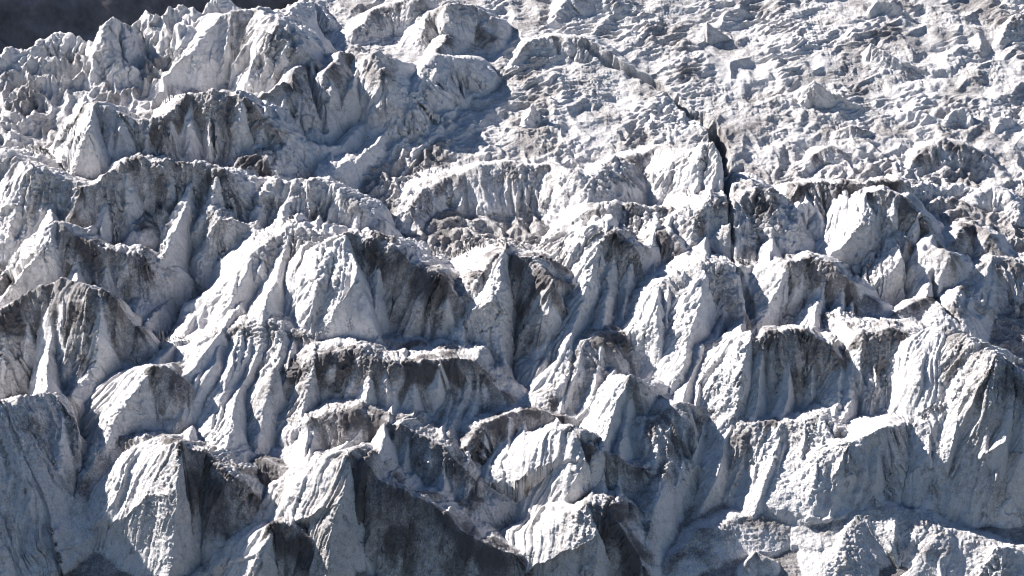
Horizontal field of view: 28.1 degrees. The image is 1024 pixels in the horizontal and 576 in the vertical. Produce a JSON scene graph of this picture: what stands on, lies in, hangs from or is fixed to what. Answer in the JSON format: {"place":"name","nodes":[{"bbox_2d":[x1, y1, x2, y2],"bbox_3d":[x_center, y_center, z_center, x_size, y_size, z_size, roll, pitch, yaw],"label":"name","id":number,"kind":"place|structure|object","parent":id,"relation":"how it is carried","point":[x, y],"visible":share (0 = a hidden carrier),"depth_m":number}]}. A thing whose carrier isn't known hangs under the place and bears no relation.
{"place":"outdoors","nodes":[
{"label":"outdoors","id":0,"kind":"place"},
{"bbox_2d":[0,0,297,53],"bbox_3d":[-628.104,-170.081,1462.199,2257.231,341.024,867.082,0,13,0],"label":"mountain slope","id":1,"kind":"structure","parent":0,"point":[25,24],"depth_m":1317.00},
{"bbox_2d":[0,0,1023,575],"bbox_3d":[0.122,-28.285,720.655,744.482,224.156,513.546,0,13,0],"label":"glacier","id":2,"kind":"object","parent":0,"point":[732,98],"visible":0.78,"depth_m":694.58},
{"bbox_2d":[0,46,38,74],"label":"ice pinnacle","id":3,"kind":"object","parent":2,"relation":"on","point":[11,57],"visible":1,"depth_m":714.27},
{"bbox_2d":[0,143,92,269],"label":"ice cliff","id":4,"kind":"structure","parent":2,"relation":"on","point":[37,186],"depth_m":639.72},
{"bbox_2d":[0,392,100,575],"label":"ice cliff","id":5,"kind":"structure","parent":2,"relation":"on","point":[45,447],"depth_m":560.78},
{"bbox_2d":[27,31,86,62],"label":"ice pinnacle","id":6,"kind":"object","parent":2,"relation":"on","point":[60,44],"visible":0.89,"depth_m":720.03},
{"bbox_2d":[0,277,163,398],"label":"ice cliff","id":7,"kind":"structure","parent":2,"relation":"on","point":[51,341],"depth_m":598.13},
{"bbox_2d":[46,99,147,179],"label":"ice pinnacle","id":8,"kind":"object","parent":2,"relation":"on","point":[100,119],"visible":0.95,"depth_m":656.59},
{"bbox_2d":[0,220,197,310],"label":"serac","id":9,"kind":"object","parent":2,"relation":"on","point":[89,255],"visible":0.81,"depth_m":619.96},
{"bbox_2d":[85,36,130,90],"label":"ice pinnacle","id":10,"kind":"object","parent":2,"relation":"on","point":[113,59],"visible":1,"depth_m":706.43},
{"bbox_2d":[84,17,132,74],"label":"ice pinnacle","id":11,"kind":"object","parent":2,"relation":"on","point":[113,31],"visible":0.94,"depth_m":711.43},
{"bbox_2d":[112,60,140,92],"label":"ice pinnacle","id":12,"kind":"object","parent":2,"relation":"on","point":[119,85],"visible":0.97,"depth_m":706.26},
{"bbox_2d":[79,362,196,458],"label":"serac","id":13,"kind":"object","parent":2,"relation":"on","point":[110,417],"visible":1,"depth_m":577.82},
{"bbox_2d":[122,203,169,250],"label":"ice block","id":14,"kind":"structure","parent":2,"relation":"on","point":[145,230],"depth_m":638.68},
{"bbox_2d":[120,10,172,66],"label":"ice pinnacle","id":15,"kind":"object","parent":2,"relation":"on","point":[142,40],"visible":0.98,"depth_m":717.84},
{"bbox_2d":[63,299,248,404],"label":"ice ridge","id":16,"kind":"structure","parent":2,"relation":"on","point":[195,362],"depth_m":597.71},
{"bbox_2d":[57,151,265,244],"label":"ice cliff","id":17,"kind":"structure","parent":2,"relation":"on","point":[125,192],"depth_m":639.84},
{"bbox_2d":[69,430,264,575],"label":"serac","id":18,"kind":"object","parent":2,"relation":"on","point":[159,503],"visible":1,"depth_m":554.28},
{"bbox_2d":[157,23,196,59],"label":"ice pinnacle","id":19,"kind":"object","parent":2,"relation":"on","point":[183,34],"visible":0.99,"depth_m":709.99},
{"bbox_2d":[153,5,203,41],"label":"ice pinnacle","id":20,"kind":"object","parent":2,"relation":"on","point":[171,17],"visible":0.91,"depth_m":718.43},
{"bbox_2d":[190,562,211,575],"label":"ice mound","id":21,"kind":"object","parent":2,"relation":"on","point":[201,570],"visible":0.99,"depth_m":552.83},
{"bbox_2d":[157,182,254,289],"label":"ice pinnacle","id":22,"kind":"object","parent":2,"relation":"on","point":[224,229],"visible":0.98,"depth_m":634.22},
{"bbox_2d":[202,0,241,14],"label":"ice pinnacle","id":23,"kind":"object","parent":2,"relation":"on","point":[219,6],"visible":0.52,"depth_m":719.46},
{"bbox_2d":[133,88,317,175],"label":"ice cliff","id":24,"kind":"structure","parent":2,"relation":"on","point":[224,127],"depth_m":661.37},
{"bbox_2d":[149,5,337,100],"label":"serac","id":25,"kind":"object","parent":2,"relation":"on","point":[258,49],"visible":0.94,"depth_m":702.90},
{"bbox_2d":[174,313,324,454],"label":"ice ridge","id":26,"kind":"structure","parent":2,"relation":"on","point":[245,415],"depth_m":581.31},
{"bbox_2d":[231,147,275,177],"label":"ice block","id":27,"kind":"structure","parent":2,"relation":"on","point":[258,162],"depth_m":655.82},
{"bbox_2d":[208,516,314,575],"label":"serac","id":28,"kind":"object","parent":2,"relation":"on","point":[284,546],"visible":1,"depth_m":542.64},
{"bbox_2d":[175,215,350,329],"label":"serac","id":29,"kind":"object","parent":2,"relation":"on","point":[239,273],"visible":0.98,"depth_m":618.75},
{"bbox_2d":[265,144,311,180],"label":"ice block","id":30,"kind":"structure","parent":2,"relation":"on","point":[289,161],"depth_m":661.50},
{"bbox_2d":[258,59,325,130],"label":"ice pinnacle","id":31,"kind":"object","parent":2,"relation":"on","point":[295,91],"visible":0.99,"depth_m":680.01},
{"bbox_2d":[283,0,336,36],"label":"ice ridge","id":32,"kind":"structure","parent":2,"relation":"on","point":[316,17],"depth_m":727.90},
{"bbox_2d":[247,176,405,237],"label":"serac","id":33,"kind":"object","parent":2,"relation":"on","point":[319,201],"visible":0.87,"depth_m":642.75},
{"bbox_2d":[304,49,416,145],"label":"serac","id":34,"kind":"object","parent":2,"relation":"on","point":[374,85],"visible":0.99,"depth_m":686.31},
{"bbox_2d":[268,398,493,496],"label":"ice cliff","id":35,"kind":"structure","parent":2,"relation":"on","point":[424,449],"depth_m":567.65},
{"bbox_2d":[297,230,468,344],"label":"serac","id":36,"kind":"object","parent":2,"relation":"on","point":[388,284],"visible":0.98,"depth_m":603.00},
{"bbox_2d":[278,335,495,447],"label":"ice cliff","id":37,"kind":"structure","parent":2,"relation":"on","point":[379,373],"depth_m":580.73},
{"bbox_2d":[312,103,461,189],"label":"ice ridge","id":38,"kind":"structure","parent":2,"relation":"on","point":[356,160],"depth_m":676.37},
{"bbox_2d":[335,0,439,42],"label":"ice ridge","id":39,"kind":"structure","parent":2,"relation":"on","point":[397,18],"depth_m":732.22},
{"bbox_2d":[253,442,539,575],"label":"serac","id":40,"kind":"object","parent":2,"relation":"on","point":[393,518],"visible":0.97,"depth_m":546.04},
{"bbox_2d":[381,332,433,349],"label":"ice ridge","id":41,"kind":"structure","parent":2,"relation":"on","point":[394,341],"depth_m":599.71},
{"bbox_2d":[364,53,501,141],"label":"ice cliff","id":42,"kind":"structure","parent":2,"relation":"on","point":[439,82],"depth_m":697.05},
{"bbox_2d":[423,21,465,58],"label":"ice block","id":43,"kind":"structure","parent":2,"relation":"on","point":[449,44],"depth_m":716.10},
{"bbox_2d":[401,2,511,55],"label":"serac","id":44,"kind":"object","parent":2,"relation":"on","point":[460,21],"visible":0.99,"depth_m":724.81},
{"bbox_2d":[456,482,516,529],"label":"ice mound","id":45,"kind":"object","parent":2,"relation":"on","point":[496,508],"visible":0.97,"depth_m":566.85},
{"bbox_2d":[446,361,527,439],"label":"serac","id":46,"kind":"object","parent":2,"relation":"on","point":[501,397],"visible":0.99,"depth_m":585.36},
{"bbox_2d":[392,159,591,237],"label":"ice cliff","id":47,"kind":"structure","parent":2,"relation":"on","point":[545,192],"depth_m":661.09},
{"bbox_2d":[450,238,575,369],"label":"ice cliff","id":48,"kind":"structure","parent":2,"relation":"on","point":[537,286],"depth_m":603.61},
{"bbox_2d":[457,400,579,468],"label":"ice ridge","id":49,"kind":"structure","parent":2,"relation":"on","point":[481,436],"depth_m":574.88},
{"bbox_2d":[520,104,542,128],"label":"ice pinnacle","id":50,"kind":"object","parent":2,"relation":"on","point":[530,117],"visible":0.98,"depth_m":692.11},
{"bbox_2d":[480,423,658,522],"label":"serac","id":51,"kind":"object","parent":2,"relation":"on","point":[530,474],"visible":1,"depth_m":562.67},
{"bbox_2d":[504,33,652,85],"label":"ice cliff","id":52,"kind":"structure","parent":2,"relation":"on","point":[583,48],"depth_m":718.71},
{"bbox_2d":[521,325,640,415],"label":"ice cliff","id":53,"kind":"structure","parent":2,"relation":"on","point":[599,357],"depth_m":592.57},
{"bbox_2d":[501,489,667,575],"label":"serac","id":54,"kind":"object","parent":2,"relation":"on","point":[590,534],"visible":1,"depth_m":549.60},
{"bbox_2d":[512,219,661,399],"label":"serac","id":55,"kind":"object","parent":2,"relation":"on","point":[611,268],"visible":0.96,"depth_m":611.78},
{"bbox_2d":[547,0,630,29],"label":"ice block","id":56,"kind":"structure","parent":2,"relation":"on","point":[561,11],"depth_m":737.62},
{"bbox_2d":[539,199,686,250],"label":"ice cliff","id":57,"kind":"structure","parent":2,"relation":"on","point":[635,217],"depth_m":640.34},
{"bbox_2d":[576,374,669,490],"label":"serac","id":58,"kind":"object","parent":2,"relation":"on","point":[618,409],"visible":0.99,"depth_m":575.27},
{"bbox_2d":[558,144,689,220],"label":"serac","id":59,"kind":"object","parent":2,"relation":"on","point":[650,175],"visible":0.92,"depth_m":658.67},
{"bbox_2d":[629,503,644,528],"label":"ice boulder","id":60,"kind":"object","parent":2,"relation":"on","point":[638,514],"visible":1,"depth_m":556.56},
{"bbox_2d":[633,458,685,550],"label":"ice ridge","id":61,"kind":"structure","parent":2,"relation":"on","point":[658,498],"depth_m":563.01},
{"bbox_2d":[655,227,686,264],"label":"serac","id":62,"kind":"object","parent":2,"relation":"on","point":[671,245],"visible":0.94,"depth_m":626.93},
{"bbox_2d":[612,253,760,394],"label":"serac","id":63,"kind":"object","parent":2,"relation":"on","point":[663,336],"visible":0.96,"depth_m":604.13},
{"bbox_2d":[671,343,705,406],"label":"serac","id":64,"kind":"object","parent":2,"relation":"on","point":[686,392],"visible":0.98,"depth_m":588.47},
{"bbox_2d":[667,142,730,204],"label":"ice shard","id":65,"kind":"object","parent":2,"relation":"on","point":[705,165],"visible":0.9,"depth_m":653.35},
{"bbox_2d":[659,189,746,261],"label":"ice tower","id":66,"kind":"structure","parent":2,"relation":"on","point":[705,228],"depth_m":632.66},
{"bbox_2d":[696,22,729,43],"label":"ice shard","id":67,"kind":"object","parent":2,"relation":"on","point":[710,34],"visible":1,"depth_m":727.94},
{"bbox_2d":[631,394,834,518],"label":"ice cliff","id":68,"kind":"structure","parent":2,"relation":"on","point":[674,430],"depth_m":573.21},
{"bbox_2d":[662,508,846,575],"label":"ice mound","id":69,"kind":"object","parent":2,"relation":"on","point":[715,541],"visible":0.98,"depth_m":562.02},
{"bbox_2d":[736,551,780,575],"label":"ice block","id":70,"kind":"structure","parent":69,"relation":"on","point":[757,563],"depth_m":556.81},
{"bbox_2d":[716,171,815,264],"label":"ice tower","id":71,"kind":"structure","parent":2,"relation":"on","point":[761,204],"depth_m":636.46},
{"bbox_2d":[697,324,854,444],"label":"ice cliff","id":72,"kind":"structure","parent":2,"relation":"on","point":[781,372],"depth_m":581.76},
{"bbox_2d":[788,200,824,240],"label":"ice block","id":73,"kind":"structure","parent":2,"relation":"on","point":[811,218],"depth_m":641.63},
{"bbox_2d":[749,250,881,331],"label":"serac","id":74,"kind":"object","parent":2,"relation":"on","point":[819,284],"visible":0.98,"depth_m":611.64},
{"bbox_2d":[794,80,861,109],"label":"ice shard","id":75,"kind":"object","parent":2,"relation":"on","point":[818,93],"visible":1,"depth_m":698.39},
{"bbox_2d":[798,145,859,172],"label":"ice ridge","id":76,"kind":"structure","parent":2,"relation":"on","point":[814,159],"depth_m":678.83},
{"bbox_2d":[772,174,916,242],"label":"ice cliff","id":77,"kind":"structure","parent":2,"relation":"on","point":[827,199],"depth_m":647.29},
{"bbox_2d":[831,125,874,139],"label":"ice ridge","id":78,"kind":"structure","parent":2,"relation":"on","point":[851,131],"depth_m":687.07},
{"bbox_2d":[763,407,946,526],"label":"ice cliff","id":79,"kind":"structure","parent":2,"relation":"on","point":[872,453],"depth_m":565.46},
{"bbox_2d":[822,311,932,422],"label":"ice cliff","id":80,"kind":"structure","parent":2,"relation":"on","point":[870,341],"depth_m":582.27},
{"bbox_2d":[861,294,893,317],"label":"ice mound","id":81,"kind":"object","parent":2,"relation":"on","point":[874,306],"visible":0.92,"depth_m":615.92},
{"bbox_2d":[814,185,949,292],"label":"serac","id":82,"kind":"object","parent":2,"relation":"on","point":[914,221],"visible":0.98,"depth_m":633.65},
{"bbox_2d":[866,0,912,19],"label":"ice shard","id":83,"kind":"object","parent":2,"relation":"on","point":[877,7],"visible":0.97,"depth_m":737.97},
{"bbox_2d":[862,43,926,72],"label":"ice shard","id":84,"kind":"object","parent":2,"relation":"on","point":[875,54],"visible":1,"depth_m":716.28},
{"bbox_2d":[886,297,934,320],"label":"ice mound","id":85,"kind":"object","parent":2,"relation":"on","point":[914,309],"visible":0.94,"depth_m":615.37},
{"bbox_2d":[798,502,1023,575],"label":"ice mound","id":86,"kind":"object","parent":2,"relation":"on","point":[918,541],"visible":1,"depth_m":557.70},
{"bbox_2d":[984,545,1023,575],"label":"ice block","id":87,"kind":"structure","parent":86,"relation":"on","point":[997,556],"depth_m":552.80},
{"bbox_2d":[861,233,975,306],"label":"serac","id":88,"kind":"object","parent":2,"relation":"on","point":[943,270],"visible":0.92,"depth_m":626.34},
{"bbox_2d":[895,110,946,125],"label":"ice ridge","id":89,"kind":"structure","parent":2,"relation":"on","point":[917,117],"depth_m":693.55},
{"bbox_2d":[911,181,980,199],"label":"ice ridge","id":90,"kind":"structure","parent":2,"relation":"on","point":[929,190],"depth_m":666.45},
{"bbox_2d":[903,137,996,170],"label":"ice ridge","id":91,"kind":"structure","parent":2,"relation":"on","point":[938,152],"depth_m":676.70},
{"bbox_2d":[894,325,1023,528],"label":"serac","id":92,"kind":"object","parent":2,"relation":"on","point":[976,427],"visible":1,"depth_m":564.51},
{"bbox_2d":[945,107,973,127],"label":"ice boulder","id":93,"kind":"object","parent":2,"relation":"on","point":[962,115],"visible":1,"depth_m":692.96},
{"bbox_2d":[921,249,1023,341],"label":"serac","id":94,"kind":"object","parent":2,"relation":"on","point":[971,307],"visible":0.88,"depth_m":623.81},
{"bbox_2d":[942,218,1012,258],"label":"ice mound","id":95,"kind":"object","parent":2,"relation":"on","point":[972,239],"visible":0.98,"depth_m":637.04},
{"bbox_2d":[960,184,1023,228],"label":"ice block","id":96,"kind":"structure","parent":2,"relation":"on","point":[1009,202],"depth_m":662.15},
{"bbox_2d":[991,116,1015,134],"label":"ice block","id":97,"kind":"structure","parent":2,"relation":"on","point":[999,124],"depth_m":691.63},
{"bbox_2d":[993,13,1023,49],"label":"ice ridge","id":98,"kind":"structure","parent":2,"relation":"on","point":[1012,28],"depth_m":729.36}
]}

